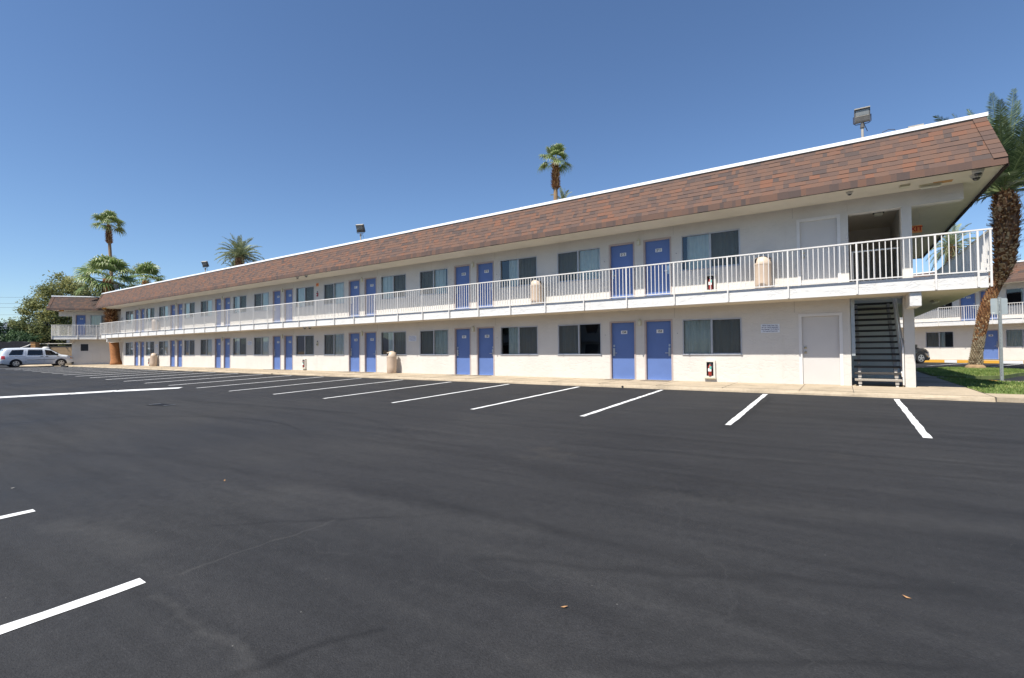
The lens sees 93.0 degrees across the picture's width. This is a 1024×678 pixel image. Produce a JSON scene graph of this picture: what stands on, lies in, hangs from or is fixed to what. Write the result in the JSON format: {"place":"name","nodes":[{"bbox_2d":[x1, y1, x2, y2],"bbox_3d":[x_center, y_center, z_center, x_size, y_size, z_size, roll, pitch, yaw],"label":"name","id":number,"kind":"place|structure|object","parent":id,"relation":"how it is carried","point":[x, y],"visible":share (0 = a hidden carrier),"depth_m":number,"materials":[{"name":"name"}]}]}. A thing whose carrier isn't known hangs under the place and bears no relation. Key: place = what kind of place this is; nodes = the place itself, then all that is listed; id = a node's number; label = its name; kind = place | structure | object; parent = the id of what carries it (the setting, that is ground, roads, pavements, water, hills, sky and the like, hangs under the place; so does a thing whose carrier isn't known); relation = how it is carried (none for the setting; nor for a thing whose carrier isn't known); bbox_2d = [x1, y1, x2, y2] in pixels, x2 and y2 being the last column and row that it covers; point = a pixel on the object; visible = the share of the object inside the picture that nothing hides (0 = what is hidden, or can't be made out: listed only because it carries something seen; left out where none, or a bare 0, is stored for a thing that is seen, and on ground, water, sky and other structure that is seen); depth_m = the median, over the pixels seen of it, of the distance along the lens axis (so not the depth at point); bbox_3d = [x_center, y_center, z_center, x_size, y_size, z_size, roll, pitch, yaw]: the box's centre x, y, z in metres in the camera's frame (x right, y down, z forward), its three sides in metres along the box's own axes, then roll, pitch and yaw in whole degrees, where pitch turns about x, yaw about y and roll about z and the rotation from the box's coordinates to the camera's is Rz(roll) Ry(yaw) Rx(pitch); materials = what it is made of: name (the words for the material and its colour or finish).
{"place":"outdoors","nodes":[
{"label":"outdoors","id":0,"kind":"place"},
{"bbox_2d":[0,359,1023,677],"bbox_3d":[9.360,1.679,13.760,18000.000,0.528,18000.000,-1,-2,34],"label":"ground","id":1,"kind":"structure","parent":0,"point":[254,529],"depth_m":4.00,"materials":[{"name":"black asphalt"}]},
{"bbox_2d":[0,341,30,349],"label":"covered trailer","id":2,"kind":"object","parent":1,"relation":"on","point":[15,344],"visible":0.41,"depth_m":55.30,"materials":[{"name":"black"}]},
{"bbox_2d":[0,318,42,341],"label":"broadleaf tree","id":3,"kind":"object","parent":1,"relation":"on","point":[9,336],"visible":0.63,"depth_m":58.77,"materials":[{"name":"green plant"}]},
{"bbox_2d":[30,342,40,347],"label":"wooden crate","id":4,"kind":"object","parent":1,"relation":"on","point":[35,344],"visible":0.34,"depth_m":53.79,"materials":[{"name":"brown wood"}]},
{"bbox_2d":[0,348,73,366],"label":"minivan","id":5,"kind":"object","parent":1,"relation":"on","point":[13,357],"visible":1,"depth_m":44.80,"materials":[{"name":"white paint"}]},
{"bbox_2d":[2,270,99,345],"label":"mesquite tree","id":6,"kind":"object","parent":1,"relation":"on","point":[38,326],"visible":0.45,"depth_m":61.20,"materials":[{"name":"green plant"}]},
{"bbox_2d":[40,343,71,355],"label":"block wall","id":7,"kind":"structure","parent":1,"relation":"on","point":[64,350],"depth_m":60.38,"materials":[{"name":"grey"}]},
{"bbox_2d":[72,254,139,364],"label":"fan palm","id":8,"kind":"object","parent":1,"relation":"on","point":[102,262],"visible":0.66,"depth_m":45.85,"materials":[{"name":"green plant"}]},
{"bbox_2d":[89,209,126,278],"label":"fan palm","id":9,"kind":"object","parent":1,"relation":"on","point":[105,217],"visible":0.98,"depth_m":74.63,"materials":[{"name":"green plant"}]},
{"bbox_2d":[117,261,165,287],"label":"fan palm","id":10,"kind":"object","parent":1,"relation":"on","point":[150,269],"visible":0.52,"depth_m":57.61,"materials":[{"name":"green plant"}]},
{"bbox_2d":[214,233,264,265],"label":"date palm","id":11,"kind":"object","parent":1,"relation":"on","point":[239,252],"visible":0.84,"depth_m":59.47,"materials":[{"name":"green plant"}]},
{"bbox_2d":[0,363,1016,633],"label":"parking markings","id":12,"kind":"object","parent":1,"relation":"on","point":[8,627],"visible":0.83,"depth_m":7.78,"materials":[{"name":"white paint"}]},
{"bbox_2d":[22,364,995,401],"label":"walkway","id":13,"kind":"structure","parent":1,"relation":"on","point":[927,392],"depth_m":14.73,"materials":[{"name":"concrete"}]},
{"bbox_2d":[46,296,122,364],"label":"motel building","id":14,"kind":"structure","parent":13,"relation":"on","point":[90,346],"depth_m":47.45,"materials":[{"name":"white stucco"},{"name":"brown roof shingles"},{"name":"concrete"}]},
{"bbox_2d":[75,315,85,335],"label":"door","id":15,"kind":"structure","parent":14,"relation":"in","point":[79,319],"depth_m":47.58,"materials":[{"name":"blue paint"}]},
{"bbox_2d":[80,344,88,350],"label":"window","id":16,"kind":"structure","parent":14,"relation":"in","point":[83,347],"depth_m":47.58,"materials":[{"name":"black glass"}]},
{"bbox_2d":[90,315,105,326],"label":"window","id":17,"kind":"structure","parent":14,"relation":"in","point":[94,319],"depth_m":47.97,"materials":[{"name":"glass"}]},
{"bbox_2d":[150,353,156,365],"bbox_3d":[-29.146,1.678,39.498,0.500,1.075,0.506,0,-2,-36],"label":"trash can","id":18,"kind":"object","parent":13,"relation":"on","point":[153,359],"visible":0.93,"depth_m":39.30,"materials":[{"name":"beige concrete"}]},
{"bbox_2d":[387,351,396,372],"bbox_3d":[-5.858,1.125,23.640,0.500,1.075,0.506,0,-1,-29],"label":"trash can","id":19,"kind":"object","parent":13,"relation":"on","point":[391,361],"visible":0.98,"depth_m":23.44,"materials":[{"name":"beige"}]},
{"bbox_2d":[95,112,1009,386],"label":"motel building","id":20,"kind":"structure","parent":1,"relation":"on","point":[843,294],"depth_m":16.92,"materials":[{"name":"white stucco"},{"name":"brown roof shingles"},{"name":"concrete"}]},
{"bbox_2d":[125,342,132,355],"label":"window","id":21,"kind":"structure","parent":20,"relation":"in","point":[128,345],"depth_m":43.31,"materials":[{"name":"glass"}]},
{"bbox_2d":[126,310,132,323],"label":"window","id":22,"kind":"structure","parent":20,"relation":"in","point":[129,314],"depth_m":43.37,"materials":[{"name":"glass"}]},
{"bbox_2d":[134,342,138,365],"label":"door","id":23,"kind":"structure","parent":20,"relation":"in","point":[136,346],"depth_m":42.47,"materials":[{"name":"blue paint"}]},
{"bbox_2d":[134,309,138,330],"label":"door","id":24,"kind":"structure","parent":20,"relation":"in","point":[136,311],"depth_m":42.51,"materials":[{"name":"blue paint"}]},
{"bbox_2d":[140,341,143,365],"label":"door","id":25,"kind":"structure","parent":20,"relation":"in","point":[141,342],"depth_m":41.77,"materials":[{"name":"blue paint"}]},
{"bbox_2d":[140,308,144,331],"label":"door","id":26,"kind":"structure","parent":20,"relation":"in","point":[142,311],"depth_m":41.84,"materials":[{"name":"blue paint"}]},
{"bbox_2d":[145,341,153,355],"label":"window","id":27,"kind":"structure","parent":20,"relation":"in","point":[150,344],"depth_m":40.66,"materials":[{"name":"glass"}]},
{"bbox_2d":[146,307,154,321],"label":"window","id":28,"kind":"structure","parent":20,"relation":"in","point":[151,310],"depth_m":40.64,"materials":[{"name":"glass"}]},
{"bbox_2d":[158,341,167,355],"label":"window","id":29,"kind":"structure","parent":20,"relation":"in","point":[163,345],"depth_m":39.32,"materials":[{"name":"glass"}]},
{"bbox_2d":[159,306,167,320],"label":"window","id":30,"kind":"structure","parent":20,"relation":"in","point":[163,310],"depth_m":39.40,"materials":[{"name":"glass"}]},
{"bbox_2d":[170,340,174,366],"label":"door","id":31,"kind":"structure","parent":20,"relation":"in","point":[172,342],"depth_m":38.41,"materials":[{"name":"blue paint"}]},
{"bbox_2d":[170,304,174,329],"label":"door","id":32,"kind":"structure","parent":20,"relation":"in","point":[172,307],"depth_m":38.52,"materials":[{"name":"blue paint"}]},
{"bbox_2d":[177,340,181,366],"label":"door","id":33,"kind":"structure","parent":20,"relation":"in","point":[179,342],"depth_m":37.72,"materials":[{"name":"blue paint"}]},
{"bbox_2d":[177,303,182,327],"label":"door","id":34,"kind":"structure","parent":20,"relation":"in","point":[179,306],"depth_m":37.78,"materials":[{"name":"blue paint"}]},
{"bbox_2d":[184,340,194,355],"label":"window","id":35,"kind":"structure","parent":20,"relation":"in","point":[191,342],"depth_m":36.45,"materials":[{"name":"glass"}]},
{"bbox_2d":[184,302,194,318],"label":"window","id":36,"kind":"structure","parent":20,"relation":"in","point":[189,308],"depth_m":36.66,"materials":[{"name":"glass"}]},
{"bbox_2d":[200,339,211,355],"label":"window","id":37,"kind":"structure","parent":20,"relation":"in","point":[205,344],"depth_m":35.21,"materials":[{"name":"glass"}]},
{"bbox_2d":[201,300,211,316],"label":"window","id":38,"kind":"structure","parent":20,"relation":"in","point":[206,306],"depth_m":35.28,"materials":[{"name":"glass"}]},
{"bbox_2d":[214,338,220,367],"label":"door","id":39,"kind":"structure","parent":20,"relation":"in","point":[217,340],"depth_m":34.27,"materials":[{"name":"blue paint"}]},
{"bbox_2d":[215,298,220,324],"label":"door","id":40,"kind":"structure","parent":20,"relation":"in","point":[218,300],"depth_m":34.33,"materials":[{"name":"blue paint"}]},
{"bbox_2d":[223,338,229,367],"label":"door","id":41,"kind":"structure","parent":20,"relation":"in","point":[226,341],"depth_m":33.60,"materials":[{"name":"blue paint"}]},
{"bbox_2d":[224,297,230,325],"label":"door","id":42,"kind":"structure","parent":20,"relation":"in","point":[227,300],"depth_m":33.67,"materials":[{"name":"blue paint"}]},
{"bbox_2d":[233,338,245,354],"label":"window","id":43,"kind":"structure","parent":20,"relation":"in","point":[241,342],"depth_m":32.43,"materials":[{"name":"glass"}]},
{"bbox_2d":[233,295,246,313],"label":"window","id":44,"kind":"structure","parent":20,"relation":"in","point":[241,300],"depth_m":32.43,"materials":[{"name":"glass"}]},
{"bbox_2d":[254,337,268,354],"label":"window","id":45,"kind":"structure","parent":20,"relation":"in","point":[261,344],"depth_m":31.04,"materials":[{"name":"glass"}]},
{"bbox_2d":[254,292,268,311],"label":"window","id":46,"kind":"structure","parent":20,"relation":"in","point":[260,299],"depth_m":31.11,"materials":[{"name":"glass"}]},
{"bbox_2d":[272,336,280,369],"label":"door","id":47,"kind":"structure","parent":20,"relation":"in","point":[276,340],"depth_m":30.11,"materials":[{"name":"blue paint"}]},
{"bbox_2d":[272,290,280,321],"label":"door","id":48,"kind":"structure","parent":20,"relation":"in","point":[276,295],"depth_m":30.13,"materials":[{"name":"blue paint"}]},
{"bbox_2d":[284,335,292,369],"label":"door","id":49,"kind":"structure","parent":20,"relation":"in","point":[288,339],"depth_m":29.38,"materials":[{"name":"blue paint"}]},
{"bbox_2d":[284,288,292,321],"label":"door","id":50,"kind":"structure","parent":20,"relation":"in","point":[288,293],"depth_m":29.46,"materials":[{"name":"blue paint"}]},
{"bbox_2d":[296,335,313,354],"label":"window","id":51,"kind":"structure","parent":20,"relation":"in","point":[309,339],"depth_m":28.13,"materials":[{"name":"glass"}]},
{"bbox_2d":[296,286,313,307],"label":"window","id":52,"kind":"structure","parent":20,"relation":"in","point":[305,293],"depth_m":28.36,"materials":[{"name":"glass"}]},
{"bbox_2d":[324,334,343,354],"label":"window","id":53,"kind":"structure","parent":20,"relation":"in","point":[333,343],"depth_m":26.84,"materials":[{"name":"glass"}]},
{"bbox_2d":[324,282,343,304],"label":"window","id":54,"kind":"structure","parent":20,"relation":"in","point":[333,290],"depth_m":26.90,"materials":[{"name":"glass"}]},
{"bbox_2d":[348,332,359,371],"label":"door","id":55,"kind":"structure","parent":20,"relation":"in","point":[354,337],"depth_m":25.93,"materials":[{"name":"blue paint"}]},
{"bbox_2d":[348,279,359,316],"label":"door","id":56,"kind":"structure","parent":20,"relation":"in","point":[353,285],"depth_m":25.99,"materials":[{"name":"blue paint"}]},
{"bbox_2d":[355,224,365,239],"bbox_3d":[-7.848,-5.391,25.151,0.457,1.111,0.360,-1,-1,12],"label":"floodlight","id":57,"kind":"object","parent":20,"relation":"on","point":[360,228],"visible":0.98,"depth_m":25.12,"materials":[{"name":"grey metal"}]},
{"bbox_2d":[364,277,375,315],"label":"door","id":58,"kind":"structure","parent":20,"relation":"in","point":[369,283],"depth_m":25.27,"materials":[{"name":"blue paint"}]},
{"bbox_2d":[364,331,376,371],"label":"door","id":59,"kind":"structure","parent":20,"relation":"in","point":[370,338],"depth_m":25.20,"materials":[{"name":"blue paint"}]},
{"bbox_2d":[380,273,405,299],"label":"window","id":60,"kind":"structure","parent":20,"relation":"in","point":[392,283],"depth_m":24.16,"materials":[{"name":"glass"}]},
{"bbox_2d":[381,331,405,354],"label":"window","id":61,"kind":"structure","parent":20,"relation":"in","point":[397,339],"depth_m":23.99,"materials":[{"name":"glass"}]},
{"bbox_2d":[419,268,447,295],"bbox_3d":[-3.641,-2.635,22.717,1.860,1.360,0.187,-1,-2,34],"label":"window","id":62,"kind":"structure","parent":20,"relation":"in","point":[436,277],"depth_m":22.73,"materials":[{"name":"glass"}]},
{"bbox_2d":[420,329,447,354],"bbox_3d":[-3.610,0.179,22.650,1.876,1.360,0.187,-1,-2,34],"label":"window","id":63,"kind":"structure","parent":20,"relation":"in","point":[432,342],"depth_m":22.65,"materials":[{"name":"glass"}]},
{"bbox_2d":[454,328,470,374],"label":"door","id":64,"kind":"structure","parent":20,"relation":"in","point":[462,336],"depth_m":21.72,"materials":[{"name":"blue paint"}]},
{"bbox_2d":[454,264,470,309],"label":"door","id":65,"kind":"structure","parent":20,"relation":"in","point":[461,273],"depth_m":21.78,"materials":[{"name":"blue paint"}]},
{"bbox_2d":[476,261,493,307],"bbox_3d":[-1.134,-2.281,21.002,0.950,2.097,0.150,-1,-2,34],"label":"door","id":66,"kind":"structure","parent":20,"relation":"in","point":[484,270],"depth_m":21.05,"materials":[{"name":"blue paint"}]},
{"bbox_2d":[476,327,494,375],"bbox_3d":[-1.109,0.528,20.940,0.950,2.097,0.150,-1,-2,34],"label":"door","id":67,"kind":"structure","parent":20,"relation":"in","point":[485,335],"depth_m":20.99,"materials":[{"name":"blue paint"}]},
{"bbox_2d":[500,256,536,287],"bbox_3d":[0.300,-2.728,20.048,1.881,1.360,0.189,-1,-2,34],"label":"window","id":68,"kind":"structure","parent":20,"relation":"in","point":[524,267],"depth_m":19.93,"materials":[{"name":"glass"}]},
{"bbox_2d":[500,326,537,354],"bbox_3d":[0.319,0.086,19.993,1.864,1.360,0.193,-1,-2,34],"label":"window","id":69,"kind":"structure","parent":20,"relation":"in","point":[523,340],"depth_m":19.85,"materials":[{"name":"glass"}]},
{"bbox_2d":[530,279,541,303],"bbox_3d":[0.961,-1.820,19.178,0.500,1.075,0.506,-1,-1,14],"label":"trash can","id":70,"kind":"object","parent":20,"relation":"on","point":[532,294],"visible":0.73,"depth_m":18.99,"materials":[{"name":"beige"}]},
{"bbox_2d":[557,247,600,282],"bbox_3d":[2.542,-2.781,18.532,1.876,1.360,0.193,-1,-2,34],"label":"window","id":71,"kind":"structure","parent":20,"relation":"in","point":[582,260],"depth_m":18.51,"materials":[{"name":"glass"}]},
{"bbox_2d":[558,323,601,354],"bbox_3d":[2.553,0.021,18.427,1.840,1.178,0.105,-1,-2,34],"label":"window","id":72,"kind":"structure","parent":20,"relation":"in","point":[569,334],"depth_m":18.63,"materials":[{"name":"glass"}]},
{"bbox_2d":[609,242,634,298],"bbox_3d":[3.982,-2.402,17.536,0.970,2.097,0.150,-1,-2,34],"label":"door","id":73,"kind":"structure","parent":20,"relation":"in","point":[621,254],"depth_m":17.57,"materials":[{"name":"blue paint"}]},
{"bbox_2d":[610,321,635,379],"bbox_3d":[4.007,0.407,17.475,0.970,2.097,0.150,-1,-2,34],"label":"door","id":74,"kind":"structure","parent":20,"relation":"in","point":[622,333],"depth_m":17.51,"materials":[{"name":"blue paint"}]},
{"bbox_2d":[643,237,671,295],"bbox_3d":[5.050,-2.427,16.813,0.970,2.097,0.150,-1,-2,34],"label":"door","id":75,"kind":"structure","parent":20,"relation":"in","point":[658,250],"depth_m":16.85,"materials":[{"name":"blue paint"}]},
{"bbox_2d":[644,319,672,380],"bbox_3d":[5.074,0.382,16.752,0.970,2.097,0.150,-1,-2,34],"label":"door","id":76,"kind":"structure","parent":20,"relation":"in","point":[658,335],"depth_m":16.79,"materials":[{"name":"blue paint"}]},
{"bbox_2d":[704,360,715,378],"bbox_3d":[6.401,0.984,15.693,0.360,0.580,0.134,-1,-2,34],"label":"fire extinguisher","id":77,"kind":"object","parent":20,"relation":"attached to","point":[710,369],"visible":1,"depth_m":15.66,"materials":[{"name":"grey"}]},
{"bbox_2d":[705,274,715,291],"bbox_3d":[6.426,-1.807,15.720,0.360,0.580,0.134,-1,-2,34],"label":"fire extinguisher","id":78,"kind":"object","parent":20,"relation":"attached to","point":[707,276],"visible":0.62,"depth_m":15.72,"materials":[{"name":"red"}]},
{"bbox_2d":[681,228,739,270],"bbox_3d":[6.491,-2.875,15.855,1.877,1.360,0.190,-1,-2,34],"label":"window","id":79,"kind":"structure","parent":20,"relation":"in","point":[725,242],"depth_m":15.78,"materials":[{"name":"glass"}]},
{"bbox_2d":[682,317,742,354],"bbox_3d":[6.503,-0.060,15.804,1.904,1.360,0.193,-1,-2,34],"label":"window","id":80,"kind":"structure","parent":20,"relation":"in","point":[716,336],"depth_m":15.73,"materials":[{"name":"glass"}]},
{"bbox_2d":[753,256,771,288],"bbox_3d":[7.583,-1.977,14.692,0.500,1.075,0.506,-1,-1,14],"label":"trash can","id":81,"kind":"object","parent":20,"relation":"on","point":[758,272],"visible":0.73,"depth_m":14.49,"materials":[{"name":"beige"}]},
{"bbox_2d":[761,324,779,332],"bbox_3d":[7.866,-0.324,14.798,0.510,0.260,0.008,-1,-2,34],"label":"notice sign","id":82,"kind":"object","parent":20,"relation":"attached to","point":[769,328],"visible":1,"depth_m":14.79,"materials":[{"name":"white"}]},
{"bbox_2d":[796,214,841,285],"bbox_3d":[8.946,-2.512,14.173,1.075,2.082,0.150,-1,-2,34],"label":"door","id":83,"kind":"structure","parent":20,"relation":"in","point":[823,230],"depth_m":14.17,"materials":[{"name":"white paint"}]},
{"bbox_2d":[798,312,843,384],"bbox_3d":[8.971,0.297,14.112,1.075,2.082,0.150,-1,-2,34],"label":"door","id":84,"kind":"structure","parent":20,"relation":"in","point":[820,334],"depth_m":14.10,"materials":[{"name":"white paint"}]},
{"bbox_2d":[853,106,870,137],"bbox_3d":[9.618,-5.810,13.331,0.413,1.043,0.271,-1,-1,32],"label":"floodlight","id":85,"kind":"object","parent":20,"relation":"on","point":[862,115],"visible":0.98,"depth_m":13.30,"materials":[{"name":"grey metal"}]},
{"bbox_2d":[912,213,922,232],"bbox_3d":[12.631,-3.627,15.250,0.406,0.600,0.042,-1,-2,34],"label":"exit sign","id":86,"kind":"object","parent":20,"relation":"hanging from","point":[916,228],"visible":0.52,"depth_m":15.19,"materials":[{"name":"red plastic"}]},
{"bbox_2d":[919,182,941,188],"bbox_3d":[10.748,-3.931,12.473,0.440,0.090,0.160,-1,-2,34],"label":"strip light","id":87,"kind":"object","parent":20,"relation":"attached to","point":[930,185],"visible":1,"depth_m":12.44,"materials":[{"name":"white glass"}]},
{"bbox_2d":[971,168,984,175],"bbox_3d":[11.018,-3.925,11.480,0.228,0.150,0.228,-1,-2,34],"label":"security camera","id":88,"kind":"object","parent":20,"relation":"attached to","point":[977,172],"visible":0.99,"depth_m":11.43,"materials":[{"name":"grey plastic"}]},
{"bbox_2d":[537,143,572,199],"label":"fan palm","id":89,"kind":"object","parent":1,"relation":"on","point":[556,149],"visible":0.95,"depth_m":44.72,"materials":[{"name":"green plant"}]},
{"bbox_2d":[899,339,929,362],"bbox_3d":[26.409,0.800,33.787,4.530,1.784,2.199,0,-1,-7],"label":"suv","id":90,"kind":"object","parent":1,"relation":"on","point":[922,355],"visible":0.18,"depth_m":33.02,"materials":[{"name":"black paint"}]},
{"bbox_2d":[926,223,975,270],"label":"date palm","id":91,"kind":"object","parent":1,"relation":"on","point":[951,247],"visible":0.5,"depth_m":49.60,"materials":[{"name":"green plant"}]},
{"bbox_2d":[898,260,1023,359],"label":"motel building","id":92,"kind":"structure","parent":1,"relation":"on","point":[946,331],"depth_m":35.33,"materials":[{"name":"white paint"}]},
{"bbox_2d":[925,331,953,347],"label":"window","id":93,"kind":"structure","parent":92,"relation":"in","point":[933,339],"depth_m":37.20,"materials":[{"name":"glass"}]},
{"bbox_2d":[959,293,975,320],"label":"door","id":94,"kind":"structure","parent":92,"relation":"in","point":[971,299],"depth_m":35.55,"materials":[{"name":"blue paint"}]},
{"bbox_2d":[979,290,997,318],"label":"door","id":95,"kind":"structure","parent":92,"relation":"in","point":[981,293],"depth_m":34.81,"materials":[{"name":"blue paint"}]},
{"bbox_2d":[983,330,998,358],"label":"door","id":96,"kind":"structure","parent":92,"relation":"in","point":[991,350],"depth_m":34.42,"materials":[{"name":"blue paint"}]},
{"bbox_2d":[1006,329,1023,346],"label":"window","id":97,"kind":"structure","parent":92,"relation":"in","point":[1014,338],"depth_m":33.37,"materials":[{"name":"glass"}]},
{"bbox_2d":[1006,288,1023,305],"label":"window","id":98,"kind":"structure","parent":92,"relation":"in","point":[1022,289],"depth_m":33.07,"materials":[{"name":"glass"}]},
{"bbox_2d":[925,359,1023,363],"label":"kerb","id":99,"kind":"structure","parent":1,"relation":"on","point":[966,361],"depth_m":33.71,"materials":[{"name":"yellow paint"}]},
{"bbox_2d":[990,297,1007,380],"bbox_3d":[15.267,0.018,15.175,0.450,2.650,0.044,-1,-1,12],"label":"sign post","id":100,"kind":"object","parent":1,"relation":"on","point":[999,306],"visible":0.99,"depth_m":15.18,"materials":[{"name":"metal"}]},
{"bbox_2d":[0,0,1023,322],"label":"sky","id":101,"kind":"structure","parent":0,"point":[288,126],"materials":[{"name":"blue"}]},
{"bbox_2d":[551,187,572,200],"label":"date palm","id":102,"kind":"object","parent":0,"point":[563,194],"visible":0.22,"depth_m":59.32,"materials":[{"name":"green plant"}]},
{"bbox_2d":[852,371,1023,402],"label":"path","id":103,"kind":"structure","parent":0,"point":[922,379],"depth_m":14.11,"materials":[{"name":"concrete"}]},
{"bbox_2d":[916,366,1023,379],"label":"lawn","id":104,"kind":"structure","parent":0,"point":[987,373],"depth_m":18.94,"materials":[{"name":"plant"}]},
{"bbox_2d":[933,88,1023,367],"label":"date palm","id":105,"kind":"object","parent":104,"relation":"on","point":[1005,205],"visible":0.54,"depth_m":21.84,"materials":[{"name":"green plant"}]},
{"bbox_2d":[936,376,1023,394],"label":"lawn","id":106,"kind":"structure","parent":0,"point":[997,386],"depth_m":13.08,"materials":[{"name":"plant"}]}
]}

